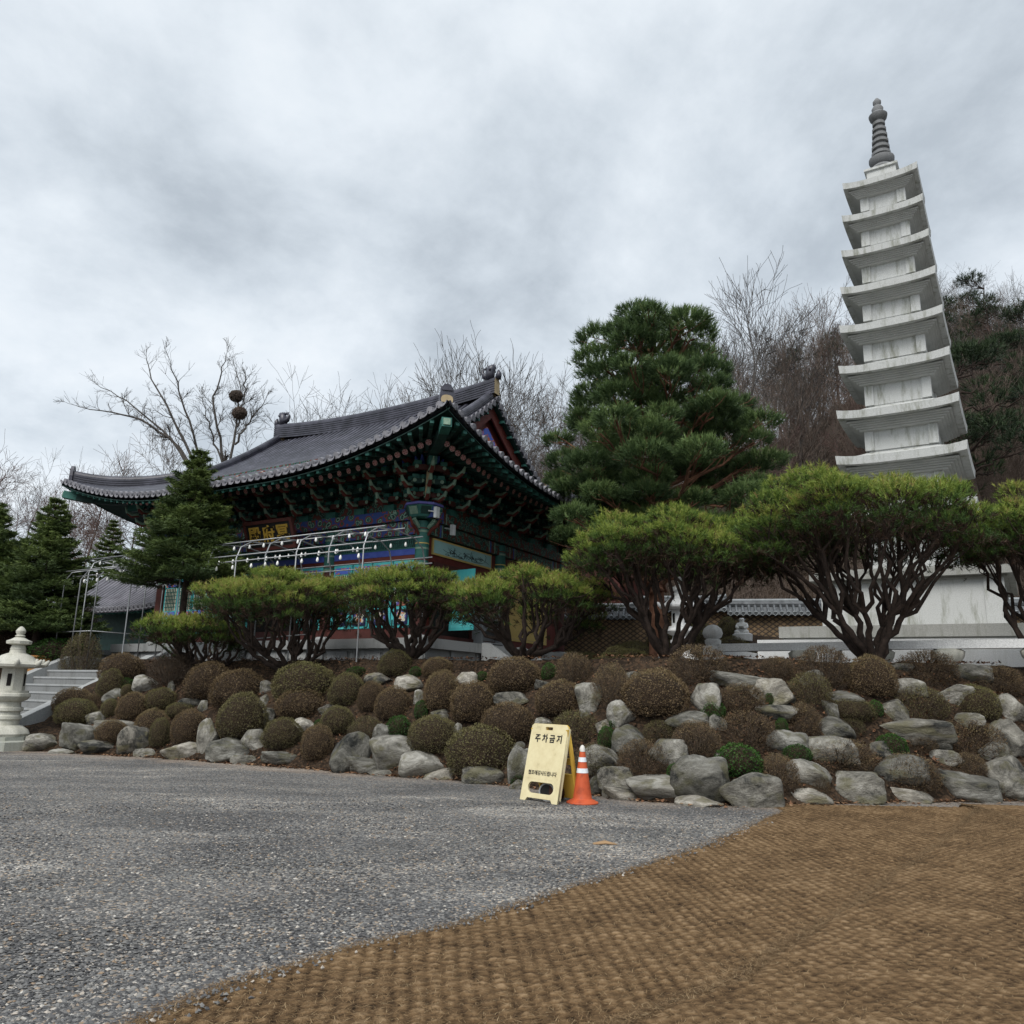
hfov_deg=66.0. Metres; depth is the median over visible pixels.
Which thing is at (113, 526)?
fir tree
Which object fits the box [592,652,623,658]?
mound shrub
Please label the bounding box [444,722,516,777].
azalea shrub
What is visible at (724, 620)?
mound shrub
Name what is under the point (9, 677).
window
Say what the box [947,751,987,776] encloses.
azalea shrub
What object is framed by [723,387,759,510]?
bare tree
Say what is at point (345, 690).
azalea shrub
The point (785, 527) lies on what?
umbrella pine
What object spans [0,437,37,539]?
bare tree
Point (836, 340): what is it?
bare tree
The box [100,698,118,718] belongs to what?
azalea shrub
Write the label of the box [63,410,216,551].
bare tree
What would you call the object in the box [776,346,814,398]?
hill pine
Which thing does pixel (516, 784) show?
boulder
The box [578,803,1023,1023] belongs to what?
coir mat
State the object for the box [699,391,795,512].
bare tree
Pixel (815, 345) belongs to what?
bare tree
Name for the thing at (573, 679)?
azalea shrub
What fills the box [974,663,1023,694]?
azalea shrub
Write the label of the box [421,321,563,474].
bare tree
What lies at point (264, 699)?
boulder
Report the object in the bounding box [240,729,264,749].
boulder
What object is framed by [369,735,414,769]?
boulder
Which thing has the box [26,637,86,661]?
clipped hedge
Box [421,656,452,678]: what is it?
azalea shrub
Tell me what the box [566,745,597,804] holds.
traffic cone
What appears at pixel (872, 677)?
azalea shrub
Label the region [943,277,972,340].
bare tree
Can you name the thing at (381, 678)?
boulder
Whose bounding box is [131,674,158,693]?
boulder
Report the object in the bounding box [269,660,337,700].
azalea shrub
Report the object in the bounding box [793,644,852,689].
azalea shrub
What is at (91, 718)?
boulder
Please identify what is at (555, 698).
azalea shrub
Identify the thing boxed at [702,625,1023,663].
stone balustrade
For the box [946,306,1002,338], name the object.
bare tree
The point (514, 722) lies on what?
azalea shrub
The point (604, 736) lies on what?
evergreen shrub
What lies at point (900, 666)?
boulder
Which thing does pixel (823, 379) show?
bare tree
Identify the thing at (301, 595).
umbrella pine
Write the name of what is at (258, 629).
door leaf
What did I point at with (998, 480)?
bare tree
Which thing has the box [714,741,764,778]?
evergreen shrub
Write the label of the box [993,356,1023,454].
hill pine
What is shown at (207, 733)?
boulder
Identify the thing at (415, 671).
evergreen shrub
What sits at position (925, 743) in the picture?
azalea shrub
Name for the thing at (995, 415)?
bare tree
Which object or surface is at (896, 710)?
boulder
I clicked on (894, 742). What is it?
evergreen shrub
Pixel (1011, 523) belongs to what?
umbrella pine
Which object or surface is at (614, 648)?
mound shrub
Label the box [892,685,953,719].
azalea shrub
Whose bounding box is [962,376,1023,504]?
bare tree
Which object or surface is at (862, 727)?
azalea shrub
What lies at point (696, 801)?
boulder
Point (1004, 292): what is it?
bare tree
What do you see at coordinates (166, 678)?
azalea shrub
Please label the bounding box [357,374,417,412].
bare tree
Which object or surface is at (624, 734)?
boulder
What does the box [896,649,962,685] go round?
azalea shrub
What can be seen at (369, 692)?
azalea shrub
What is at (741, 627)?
monk statue
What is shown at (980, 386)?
bare tree
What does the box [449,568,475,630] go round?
open door leaf
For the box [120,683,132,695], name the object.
azalea shrub
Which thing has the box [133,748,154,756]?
boulder
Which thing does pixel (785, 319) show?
bare tree
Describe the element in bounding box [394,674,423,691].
boulder
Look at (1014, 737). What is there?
boulder
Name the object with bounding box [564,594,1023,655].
garden wall
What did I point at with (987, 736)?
azalea shrub
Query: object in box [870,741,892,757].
boulder
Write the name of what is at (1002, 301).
bare tree
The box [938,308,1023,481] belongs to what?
bare tree
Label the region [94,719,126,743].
azalea shrub
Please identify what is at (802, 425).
bare tree
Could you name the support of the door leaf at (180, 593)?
in the temple hall
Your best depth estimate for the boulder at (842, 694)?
13.15 m
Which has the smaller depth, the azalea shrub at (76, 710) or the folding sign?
the folding sign
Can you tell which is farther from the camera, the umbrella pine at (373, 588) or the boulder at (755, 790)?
the umbrella pine at (373, 588)
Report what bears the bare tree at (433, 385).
on the ground at (478, 666)
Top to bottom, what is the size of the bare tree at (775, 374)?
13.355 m
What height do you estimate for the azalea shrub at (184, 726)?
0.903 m
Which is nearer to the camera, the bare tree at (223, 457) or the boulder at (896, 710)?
the boulder at (896, 710)
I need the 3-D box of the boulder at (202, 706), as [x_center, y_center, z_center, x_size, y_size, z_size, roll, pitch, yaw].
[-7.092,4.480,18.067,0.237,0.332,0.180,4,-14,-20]
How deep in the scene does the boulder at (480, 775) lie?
12.76 m
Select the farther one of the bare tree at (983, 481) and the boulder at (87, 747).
the bare tree at (983, 481)
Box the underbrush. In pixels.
[510,363,1023,601]
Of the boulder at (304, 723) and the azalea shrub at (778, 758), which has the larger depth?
the boulder at (304, 723)
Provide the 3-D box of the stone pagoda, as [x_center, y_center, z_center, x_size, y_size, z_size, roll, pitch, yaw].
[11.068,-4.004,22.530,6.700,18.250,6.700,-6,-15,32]
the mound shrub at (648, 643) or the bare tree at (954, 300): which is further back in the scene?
the bare tree at (954, 300)
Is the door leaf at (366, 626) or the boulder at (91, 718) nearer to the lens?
the boulder at (91, 718)
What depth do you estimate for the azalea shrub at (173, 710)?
17.92 m
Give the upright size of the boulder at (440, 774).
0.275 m
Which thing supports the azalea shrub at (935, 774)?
on the ground at (478, 666)
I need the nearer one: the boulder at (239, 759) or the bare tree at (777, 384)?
the boulder at (239, 759)
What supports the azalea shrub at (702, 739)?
on the ground at (478, 666)
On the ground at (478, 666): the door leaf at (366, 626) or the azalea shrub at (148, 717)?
the azalea shrub at (148, 717)
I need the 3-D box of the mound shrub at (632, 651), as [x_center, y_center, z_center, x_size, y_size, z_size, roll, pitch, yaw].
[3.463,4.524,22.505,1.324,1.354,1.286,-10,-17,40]
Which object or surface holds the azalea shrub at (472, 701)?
on the ground at (478, 666)
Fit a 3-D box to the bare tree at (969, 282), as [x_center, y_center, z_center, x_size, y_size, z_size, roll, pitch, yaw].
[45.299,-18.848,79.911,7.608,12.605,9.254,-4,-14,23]
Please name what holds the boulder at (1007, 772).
on the ground at (478, 666)
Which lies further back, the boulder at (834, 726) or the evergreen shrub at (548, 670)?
the evergreen shrub at (548, 670)
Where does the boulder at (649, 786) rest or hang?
on the ground at (478, 666)
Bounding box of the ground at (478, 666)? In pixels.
[0,372,1023,805]
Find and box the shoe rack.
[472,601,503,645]
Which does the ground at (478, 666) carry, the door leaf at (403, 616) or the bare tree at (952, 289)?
the bare tree at (952, 289)
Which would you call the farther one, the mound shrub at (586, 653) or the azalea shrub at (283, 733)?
the mound shrub at (586, 653)
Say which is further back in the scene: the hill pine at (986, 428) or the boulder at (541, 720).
the hill pine at (986, 428)
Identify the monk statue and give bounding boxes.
[732,618,752,641]
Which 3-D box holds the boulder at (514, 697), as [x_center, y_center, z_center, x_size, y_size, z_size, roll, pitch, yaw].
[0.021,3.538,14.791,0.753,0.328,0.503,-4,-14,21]
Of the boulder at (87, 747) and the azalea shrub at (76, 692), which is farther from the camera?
the azalea shrub at (76, 692)
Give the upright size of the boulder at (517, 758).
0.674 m
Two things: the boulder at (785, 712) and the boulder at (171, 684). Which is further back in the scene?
the boulder at (171, 684)
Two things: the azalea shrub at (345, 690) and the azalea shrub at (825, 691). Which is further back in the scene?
the azalea shrub at (345, 690)
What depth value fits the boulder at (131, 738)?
16.55 m
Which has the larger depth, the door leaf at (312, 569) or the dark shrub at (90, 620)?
the dark shrub at (90, 620)
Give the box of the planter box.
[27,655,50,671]
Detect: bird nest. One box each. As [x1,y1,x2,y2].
[228,390,242,402]
[231,406,247,419]
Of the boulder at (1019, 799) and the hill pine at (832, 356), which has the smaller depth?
the boulder at (1019, 799)
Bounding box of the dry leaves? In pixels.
[63,751,1023,807]
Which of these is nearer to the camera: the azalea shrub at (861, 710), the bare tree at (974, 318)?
the azalea shrub at (861, 710)
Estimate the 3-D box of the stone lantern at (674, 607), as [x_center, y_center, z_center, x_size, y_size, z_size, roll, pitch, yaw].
[4.461,3.024,20.876,1.184,2.652,1.184,8,-15,-28]
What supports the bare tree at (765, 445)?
on the ground at (478, 666)
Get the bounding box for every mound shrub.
[564,648,578,658]
[581,651,598,658]
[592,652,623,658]
[603,645,622,657]
[620,647,646,657]
[622,640,647,647]
[622,643,648,654]
[645,634,671,646]
[669,624,701,651]
[697,630,706,646]
[717,616,736,637]
[719,619,750,642]
[720,636,754,657]
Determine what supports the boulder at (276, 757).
on the ground at (478, 666)
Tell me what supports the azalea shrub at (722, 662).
on the ground at (478, 666)
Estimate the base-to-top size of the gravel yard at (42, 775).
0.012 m
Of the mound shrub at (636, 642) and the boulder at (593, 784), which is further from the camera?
the mound shrub at (636, 642)
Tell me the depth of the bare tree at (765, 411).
59.91 m
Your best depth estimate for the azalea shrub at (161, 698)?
18.27 m
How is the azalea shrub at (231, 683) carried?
on the ground at (478, 666)
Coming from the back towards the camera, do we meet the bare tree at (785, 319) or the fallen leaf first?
the bare tree at (785, 319)
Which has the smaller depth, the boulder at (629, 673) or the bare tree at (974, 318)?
the boulder at (629, 673)
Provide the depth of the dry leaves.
12.74 m
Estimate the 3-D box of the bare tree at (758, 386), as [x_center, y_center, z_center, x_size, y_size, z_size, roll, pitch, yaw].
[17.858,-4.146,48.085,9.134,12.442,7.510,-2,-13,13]
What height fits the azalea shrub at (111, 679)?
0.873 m
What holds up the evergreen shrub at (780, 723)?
on the ground at (478, 666)
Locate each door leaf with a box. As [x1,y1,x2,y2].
[161,585,178,623]
[177,579,192,622]
[191,583,207,616]
[253,574,273,631]
[273,570,298,630]
[296,567,323,630]
[330,565,353,629]
[349,563,372,628]
[370,561,393,626]
[391,560,413,627]
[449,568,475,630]
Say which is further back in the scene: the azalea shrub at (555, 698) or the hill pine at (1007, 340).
the hill pine at (1007, 340)
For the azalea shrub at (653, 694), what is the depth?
12.71 m
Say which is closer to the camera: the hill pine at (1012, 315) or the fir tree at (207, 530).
the fir tree at (207, 530)
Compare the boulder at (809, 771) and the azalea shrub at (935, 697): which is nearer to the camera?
the boulder at (809, 771)
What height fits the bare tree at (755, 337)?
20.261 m
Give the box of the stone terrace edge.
[89,650,112,657]
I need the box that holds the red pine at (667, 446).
[539,294,798,657]
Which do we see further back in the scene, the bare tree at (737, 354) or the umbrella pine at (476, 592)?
the bare tree at (737, 354)
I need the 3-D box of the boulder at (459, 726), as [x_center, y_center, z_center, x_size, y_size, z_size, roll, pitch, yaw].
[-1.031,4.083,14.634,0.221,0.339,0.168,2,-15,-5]
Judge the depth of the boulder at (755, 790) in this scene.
10.67 m
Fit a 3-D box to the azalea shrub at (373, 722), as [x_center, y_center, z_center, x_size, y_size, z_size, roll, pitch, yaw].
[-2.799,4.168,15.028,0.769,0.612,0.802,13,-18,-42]
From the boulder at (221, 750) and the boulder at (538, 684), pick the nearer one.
the boulder at (538, 684)
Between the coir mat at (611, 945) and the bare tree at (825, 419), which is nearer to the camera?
the coir mat at (611, 945)
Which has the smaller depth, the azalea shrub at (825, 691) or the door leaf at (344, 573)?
the azalea shrub at (825, 691)
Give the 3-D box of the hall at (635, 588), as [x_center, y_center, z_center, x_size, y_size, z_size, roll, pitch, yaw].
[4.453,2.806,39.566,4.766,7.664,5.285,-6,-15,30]
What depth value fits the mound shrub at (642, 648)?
24.64 m
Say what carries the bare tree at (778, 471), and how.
on the ground at (478, 666)
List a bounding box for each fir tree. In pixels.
[0,496,111,650]
[0,501,29,650]
[76,519,125,641]
[99,447,267,655]
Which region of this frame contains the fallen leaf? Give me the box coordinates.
[593,840,616,844]
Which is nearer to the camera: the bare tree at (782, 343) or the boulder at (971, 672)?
the boulder at (971, 672)
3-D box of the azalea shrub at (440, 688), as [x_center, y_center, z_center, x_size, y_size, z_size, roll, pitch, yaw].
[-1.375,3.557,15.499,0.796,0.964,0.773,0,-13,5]
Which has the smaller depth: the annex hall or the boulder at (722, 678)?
the boulder at (722, 678)
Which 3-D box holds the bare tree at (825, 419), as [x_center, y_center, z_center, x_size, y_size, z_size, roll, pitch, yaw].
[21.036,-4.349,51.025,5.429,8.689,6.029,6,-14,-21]
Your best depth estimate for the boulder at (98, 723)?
17.48 m
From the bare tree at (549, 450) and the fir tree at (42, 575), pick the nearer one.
the fir tree at (42, 575)
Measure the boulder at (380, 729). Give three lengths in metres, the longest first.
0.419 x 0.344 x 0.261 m
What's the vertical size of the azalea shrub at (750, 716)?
0.741 m
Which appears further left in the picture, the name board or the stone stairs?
the stone stairs
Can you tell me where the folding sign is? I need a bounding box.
[520,723,575,804]
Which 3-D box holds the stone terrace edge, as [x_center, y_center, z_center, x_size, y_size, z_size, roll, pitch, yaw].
[-15.673,5.646,29.119,6.200,0.860,3.100,-6,-15,30]
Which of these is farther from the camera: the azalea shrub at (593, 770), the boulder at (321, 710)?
the boulder at (321, 710)
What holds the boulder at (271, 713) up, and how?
on the ground at (478, 666)
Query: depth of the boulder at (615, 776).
11.47 m
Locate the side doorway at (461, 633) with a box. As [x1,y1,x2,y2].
[433,569,468,638]
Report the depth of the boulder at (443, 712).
15.11 m
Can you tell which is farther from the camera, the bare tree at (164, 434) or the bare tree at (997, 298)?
the bare tree at (997, 298)
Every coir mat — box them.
[106,804,973,1023]
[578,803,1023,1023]
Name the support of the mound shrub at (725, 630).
on the ground at (478, 666)
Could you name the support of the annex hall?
on the ground at (478, 666)
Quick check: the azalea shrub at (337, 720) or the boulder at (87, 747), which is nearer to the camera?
the azalea shrub at (337, 720)
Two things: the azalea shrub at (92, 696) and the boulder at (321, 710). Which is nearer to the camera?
the boulder at (321, 710)
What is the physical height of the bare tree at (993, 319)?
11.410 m
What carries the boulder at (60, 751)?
on the gravel yard at (42, 775)
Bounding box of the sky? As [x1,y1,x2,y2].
[0,0,1023,599]
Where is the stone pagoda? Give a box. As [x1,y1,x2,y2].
[757,98,1023,666]
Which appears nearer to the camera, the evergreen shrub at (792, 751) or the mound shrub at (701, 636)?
the evergreen shrub at (792, 751)
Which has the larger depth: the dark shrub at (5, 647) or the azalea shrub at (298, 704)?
the dark shrub at (5, 647)
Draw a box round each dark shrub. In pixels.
[0,599,75,654]
[47,596,102,647]
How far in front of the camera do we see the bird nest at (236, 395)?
46.00 m
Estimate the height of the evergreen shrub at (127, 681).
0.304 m
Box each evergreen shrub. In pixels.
[121,677,132,686]
[345,666,365,676]
[386,714,410,735]
[409,666,421,676]
[414,699,427,718]
[477,671,488,681]
[510,775,521,783]
[541,662,556,679]
[597,725,613,747]
[666,763,674,775]
[700,702,726,716]
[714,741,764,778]
[764,693,772,704]
[775,718,788,729]
[782,743,813,760]
[870,699,883,716]
[875,732,909,753]
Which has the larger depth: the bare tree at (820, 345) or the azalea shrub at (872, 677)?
the bare tree at (820, 345)
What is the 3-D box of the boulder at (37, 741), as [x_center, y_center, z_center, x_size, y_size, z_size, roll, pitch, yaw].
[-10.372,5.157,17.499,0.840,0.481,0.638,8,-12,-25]
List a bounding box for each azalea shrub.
[50,686,91,712]
[51,697,98,724]
[83,693,102,706]
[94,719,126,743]
[95,667,123,697]
[96,651,146,679]
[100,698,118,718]
[114,691,147,719]
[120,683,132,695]
[134,707,170,729]
[144,687,176,710]
[145,651,194,687]
[148,716,170,747]
[165,702,194,718]
[169,708,205,744]
[181,660,229,700]
[207,668,265,706]
[214,691,268,739]
[259,716,303,750]
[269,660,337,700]
[274,688,324,718]
[300,722,334,763]
[319,704,354,736]
[326,671,364,706]
[347,714,382,738]
[356,680,383,712]
[373,685,412,721]
[376,648,412,677]
[405,713,457,753]
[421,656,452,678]
[422,669,459,711]
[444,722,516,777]
[449,680,495,722]
[479,700,534,744]
[485,656,542,692]
[534,678,577,717]
[549,709,596,745]
[554,652,591,683]
[574,742,612,775]
[590,660,630,710]
[614,737,669,775]
[620,667,690,719]
[642,720,673,740]
[664,642,732,685]
[671,718,720,757]
[714,708,776,753]
[720,681,767,711]
[759,656,794,679]
[759,752,799,793]
[785,702,822,735]
[787,671,834,708]
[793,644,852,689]
[811,769,831,793]
[812,736,882,771]
[831,698,877,722]
[843,653,899,700]
[843,718,866,735]
[879,750,945,794]
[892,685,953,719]
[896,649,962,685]
[907,737,938,754]
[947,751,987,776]
[949,718,1010,761]
[953,683,1002,719]
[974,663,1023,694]
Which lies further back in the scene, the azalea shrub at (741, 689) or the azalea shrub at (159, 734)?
the azalea shrub at (159, 734)
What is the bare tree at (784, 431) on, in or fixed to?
on the ground at (478, 666)
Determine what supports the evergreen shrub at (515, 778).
on the ground at (478, 666)
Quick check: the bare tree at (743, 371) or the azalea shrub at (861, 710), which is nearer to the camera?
the azalea shrub at (861, 710)
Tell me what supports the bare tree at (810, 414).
on the ground at (478, 666)
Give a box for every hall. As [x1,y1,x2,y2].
[60,364,597,660]
[84,548,156,649]
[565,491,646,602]
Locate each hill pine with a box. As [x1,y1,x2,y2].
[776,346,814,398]
[806,331,850,440]
[941,294,981,396]
[944,332,1023,563]
[945,267,1016,379]
[951,338,990,481]
[954,291,1018,403]
[977,326,1023,486]
[988,296,1023,378]
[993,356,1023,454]
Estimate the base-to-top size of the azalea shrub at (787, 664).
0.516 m
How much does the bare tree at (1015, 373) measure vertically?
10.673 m
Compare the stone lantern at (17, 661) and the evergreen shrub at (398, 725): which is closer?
the evergreen shrub at (398, 725)
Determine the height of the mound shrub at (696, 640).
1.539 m
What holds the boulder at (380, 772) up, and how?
on the gravel yard at (42, 775)
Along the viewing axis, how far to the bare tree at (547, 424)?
60.24 m
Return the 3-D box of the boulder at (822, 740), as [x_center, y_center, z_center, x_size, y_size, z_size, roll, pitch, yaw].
[4.891,3.712,12.168,0.883,0.497,0.670,-6,-11,20]
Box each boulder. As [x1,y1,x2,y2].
[22,733,56,751]
[48,748,75,753]
[59,722,96,750]
[77,740,113,754]
[85,710,105,723]
[93,720,135,729]
[101,688,120,702]
[116,725,150,755]
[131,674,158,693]
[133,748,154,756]
[160,742,196,759]
[168,680,175,691]
[177,698,200,706]
[196,718,219,753]
[197,700,207,711]
[205,737,249,762]
[229,755,255,763]
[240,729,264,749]
[259,680,271,693]
[259,694,268,705]
[261,751,296,764]
[263,708,275,724]
[295,717,313,731]
[317,704,334,714]
[329,731,371,772]
[346,756,376,773]
[363,672,392,685]
[366,769,391,775]
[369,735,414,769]
[372,723,389,737]
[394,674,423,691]
[398,750,443,777]
[413,689,422,703]
[423,768,454,779]
[430,709,448,719]
[453,723,461,734]
[455,672,477,684]
[461,766,503,784]
[493,692,528,705]
[507,746,527,783]
[509,780,522,788]
[511,741,525,750]
[534,679,548,689]
[534,717,551,723]
[575,682,602,717]
[585,744,618,775]
[589,775,598,794]
[595,719,608,732]
[597,766,632,792]
[602,786,636,799]
[606,700,635,728]
[611,724,647,755]
[625,774,676,799]
[626,671,640,679]
[648,739,688,765]
[665,711,708,727]
[670,754,729,801]
[674,795,723,806]
[690,683,721,711]
[709,670,767,690]
[709,714,726,730]
[719,772,784,807]
[747,678,795,704]
[755,704,798,721]
[766,729,808,750]
[786,758,832,787]
[791,788,834,804]
[799,670,824,684]
[808,736,860,767]
[819,715,856,740]
[821,700,838,717]
[829,690,865,702]
[835,771,886,804]
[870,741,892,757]
[874,754,930,786]
[880,718,957,745]
[883,699,909,720]
[890,663,914,671]
[890,787,936,803]
[894,678,928,697]
[921,743,952,749]
[929,749,964,766]
[931,768,1002,803]
[937,684,974,704]
[952,663,993,683]
[954,712,986,727]
[978,741,1008,759]
[981,755,1023,798]
[988,719,1023,757]
[995,693,1023,721]
[1009,797,1023,801]
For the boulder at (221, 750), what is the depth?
15.46 m
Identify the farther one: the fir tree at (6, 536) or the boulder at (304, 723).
the fir tree at (6, 536)
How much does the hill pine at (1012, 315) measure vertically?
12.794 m
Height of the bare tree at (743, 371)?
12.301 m
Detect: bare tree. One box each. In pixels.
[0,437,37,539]
[0,447,100,535]
[0,457,45,556]
[19,444,143,584]
[23,471,101,567]
[32,460,124,560]
[53,337,212,469]
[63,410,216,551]
[69,501,129,566]
[82,450,161,551]
[186,337,281,461]
[190,360,365,462]
[262,367,441,435]
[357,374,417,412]
[384,336,520,417]
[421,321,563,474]
[496,354,597,473]
[500,382,567,463]
[503,393,555,468]
[513,383,585,472]
[521,405,587,474]
[525,428,610,492]
[530,422,576,493]
[534,460,573,563]
[543,383,646,465]
[669,249,821,502]
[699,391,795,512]
[711,321,756,439]
[715,319,792,447]
[717,341,767,445]
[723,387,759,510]
[728,346,782,438]
[729,355,841,568]
[735,302,855,476]
[735,366,810,474]
[737,347,865,486]
[743,308,828,421]
[744,339,830,487]
[746,274,853,468]
[748,337,831,435]
[752,333,822,514]
[752,404,807,480]
[755,336,801,423]
[755,396,815,487]
[755,426,822,488]
[767,305,838,419]
[771,287,845,433]
[776,356,848,476]
[778,387,840,451]
[779,352,850,464]
[785,328,860,454]
[792,381,861,471]
[802,307,852,416]
[813,334,852,404]
[816,322,865,455]
[818,410,864,470]
[830,389,865,455]
[831,322,859,409]
[937,377,1021,547]
[938,260,1000,319]
[938,270,1008,336]
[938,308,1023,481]
[940,349,986,445]
[942,293,977,335]
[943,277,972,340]
[944,393,1021,512]
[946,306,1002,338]
[949,290,999,337]
[949,292,1021,340]
[950,310,1000,387]
[951,318,1023,563]
[952,288,1017,395]
[952,348,1023,452]
[954,438,998,559]
[955,322,1023,482]
[957,286,1019,329]
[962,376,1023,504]
[966,318,1017,444]
[968,273,1023,328]
[970,285,1023,376]
[970,395,1023,500]
[972,365,1023,497]
[973,281,1023,326]
[974,438,1023,504]
[980,328,1023,455]
[991,319,1023,361]
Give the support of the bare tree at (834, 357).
on the ground at (478, 666)
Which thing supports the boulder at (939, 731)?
on the ground at (478, 666)
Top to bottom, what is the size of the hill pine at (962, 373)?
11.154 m
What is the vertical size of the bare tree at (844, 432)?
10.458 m
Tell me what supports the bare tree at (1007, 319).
on the ground at (478, 666)
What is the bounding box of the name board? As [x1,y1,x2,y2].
[242,516,297,551]
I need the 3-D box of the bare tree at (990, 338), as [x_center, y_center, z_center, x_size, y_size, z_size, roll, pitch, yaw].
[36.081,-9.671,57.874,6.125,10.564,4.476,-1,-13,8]
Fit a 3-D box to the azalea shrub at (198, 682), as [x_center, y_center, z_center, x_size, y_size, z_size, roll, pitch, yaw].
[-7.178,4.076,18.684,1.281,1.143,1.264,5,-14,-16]
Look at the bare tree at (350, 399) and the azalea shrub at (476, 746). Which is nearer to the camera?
the azalea shrub at (476, 746)
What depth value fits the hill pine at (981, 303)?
63.29 m
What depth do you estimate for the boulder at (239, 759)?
15.30 m
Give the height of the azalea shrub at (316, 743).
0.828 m
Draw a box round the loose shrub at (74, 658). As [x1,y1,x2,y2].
[57,629,103,669]
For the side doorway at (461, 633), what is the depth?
22.76 m
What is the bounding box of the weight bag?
[539,783,564,801]
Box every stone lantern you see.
[0,626,49,751]
[657,576,695,658]
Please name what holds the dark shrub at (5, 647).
on the ground at (478, 666)
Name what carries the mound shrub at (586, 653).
on the ground at (478, 666)
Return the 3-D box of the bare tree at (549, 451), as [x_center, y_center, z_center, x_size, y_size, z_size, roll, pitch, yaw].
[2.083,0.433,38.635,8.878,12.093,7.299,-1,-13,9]
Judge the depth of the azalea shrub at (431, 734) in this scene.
13.94 m
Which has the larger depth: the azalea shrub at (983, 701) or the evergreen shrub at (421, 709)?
the evergreen shrub at (421, 709)
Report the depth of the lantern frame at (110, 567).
23.91 m
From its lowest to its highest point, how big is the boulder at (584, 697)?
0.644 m
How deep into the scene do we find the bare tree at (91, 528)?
49.65 m
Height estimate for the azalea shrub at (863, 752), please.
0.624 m
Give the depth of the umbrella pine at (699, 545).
15.55 m
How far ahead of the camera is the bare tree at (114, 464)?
57.89 m
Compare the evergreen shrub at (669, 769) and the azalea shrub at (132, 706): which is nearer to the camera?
the evergreen shrub at (669, 769)
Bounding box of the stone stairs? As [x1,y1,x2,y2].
[19,655,169,725]
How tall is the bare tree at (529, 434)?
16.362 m
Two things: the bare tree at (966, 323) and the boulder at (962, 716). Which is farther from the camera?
the bare tree at (966, 323)
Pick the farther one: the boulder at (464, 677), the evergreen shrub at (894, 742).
the boulder at (464, 677)
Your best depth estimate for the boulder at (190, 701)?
18.17 m
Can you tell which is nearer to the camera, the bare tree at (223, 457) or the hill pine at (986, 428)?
the hill pine at (986, 428)
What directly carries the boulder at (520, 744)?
on the ground at (478, 666)
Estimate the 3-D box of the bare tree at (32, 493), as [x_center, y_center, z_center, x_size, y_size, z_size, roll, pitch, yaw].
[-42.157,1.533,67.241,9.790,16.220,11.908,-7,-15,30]
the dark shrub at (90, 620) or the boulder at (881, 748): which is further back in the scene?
the dark shrub at (90, 620)
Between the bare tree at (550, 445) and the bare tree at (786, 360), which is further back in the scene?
the bare tree at (786, 360)
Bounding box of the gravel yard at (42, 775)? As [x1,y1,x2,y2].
[0,751,1023,1023]
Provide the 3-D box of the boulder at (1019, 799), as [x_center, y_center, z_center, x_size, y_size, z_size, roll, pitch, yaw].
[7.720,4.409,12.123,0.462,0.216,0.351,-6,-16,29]
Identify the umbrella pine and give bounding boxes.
[125,610,257,667]
[179,564,370,671]
[335,559,476,658]
[440,561,624,660]
[560,499,794,658]
[718,458,1011,662]
[946,477,1023,638]
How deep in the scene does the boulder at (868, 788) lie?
11.35 m
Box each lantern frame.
[56,562,163,669]
[66,525,432,661]
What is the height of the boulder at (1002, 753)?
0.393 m
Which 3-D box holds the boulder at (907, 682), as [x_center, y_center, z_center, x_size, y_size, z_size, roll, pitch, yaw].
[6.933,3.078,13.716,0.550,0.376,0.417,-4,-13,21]
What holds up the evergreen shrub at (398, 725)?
on the ground at (478, 666)
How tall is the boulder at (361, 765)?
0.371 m
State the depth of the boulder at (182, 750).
15.97 m
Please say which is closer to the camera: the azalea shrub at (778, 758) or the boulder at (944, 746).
the azalea shrub at (778, 758)
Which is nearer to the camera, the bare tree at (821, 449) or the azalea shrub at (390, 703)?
the azalea shrub at (390, 703)
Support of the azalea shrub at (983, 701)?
on the ground at (478, 666)
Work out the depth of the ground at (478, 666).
13.97 m
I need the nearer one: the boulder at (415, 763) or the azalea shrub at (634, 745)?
the azalea shrub at (634, 745)
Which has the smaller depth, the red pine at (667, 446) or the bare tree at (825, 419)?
the red pine at (667, 446)
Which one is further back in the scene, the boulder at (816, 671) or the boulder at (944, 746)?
the boulder at (816, 671)
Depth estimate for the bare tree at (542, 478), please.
36.82 m
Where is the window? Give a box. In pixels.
[6,673,11,685]
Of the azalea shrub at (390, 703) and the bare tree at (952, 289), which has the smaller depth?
the azalea shrub at (390, 703)
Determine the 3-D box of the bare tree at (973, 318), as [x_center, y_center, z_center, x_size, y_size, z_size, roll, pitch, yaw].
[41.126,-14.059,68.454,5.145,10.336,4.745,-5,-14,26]
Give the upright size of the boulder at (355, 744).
0.836 m
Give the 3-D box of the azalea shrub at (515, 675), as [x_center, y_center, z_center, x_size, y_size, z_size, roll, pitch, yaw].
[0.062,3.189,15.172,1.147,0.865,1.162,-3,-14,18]
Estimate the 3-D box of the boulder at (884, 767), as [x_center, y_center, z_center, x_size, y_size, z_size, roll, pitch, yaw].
[5.902,3.965,12.051,0.875,0.517,0.664,-6,-14,33]
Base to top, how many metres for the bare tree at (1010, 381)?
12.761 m
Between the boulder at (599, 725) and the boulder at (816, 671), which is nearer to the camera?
the boulder at (599, 725)
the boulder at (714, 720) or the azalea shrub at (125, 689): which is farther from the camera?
the azalea shrub at (125, 689)
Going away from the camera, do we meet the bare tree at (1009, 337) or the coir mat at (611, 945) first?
the coir mat at (611, 945)

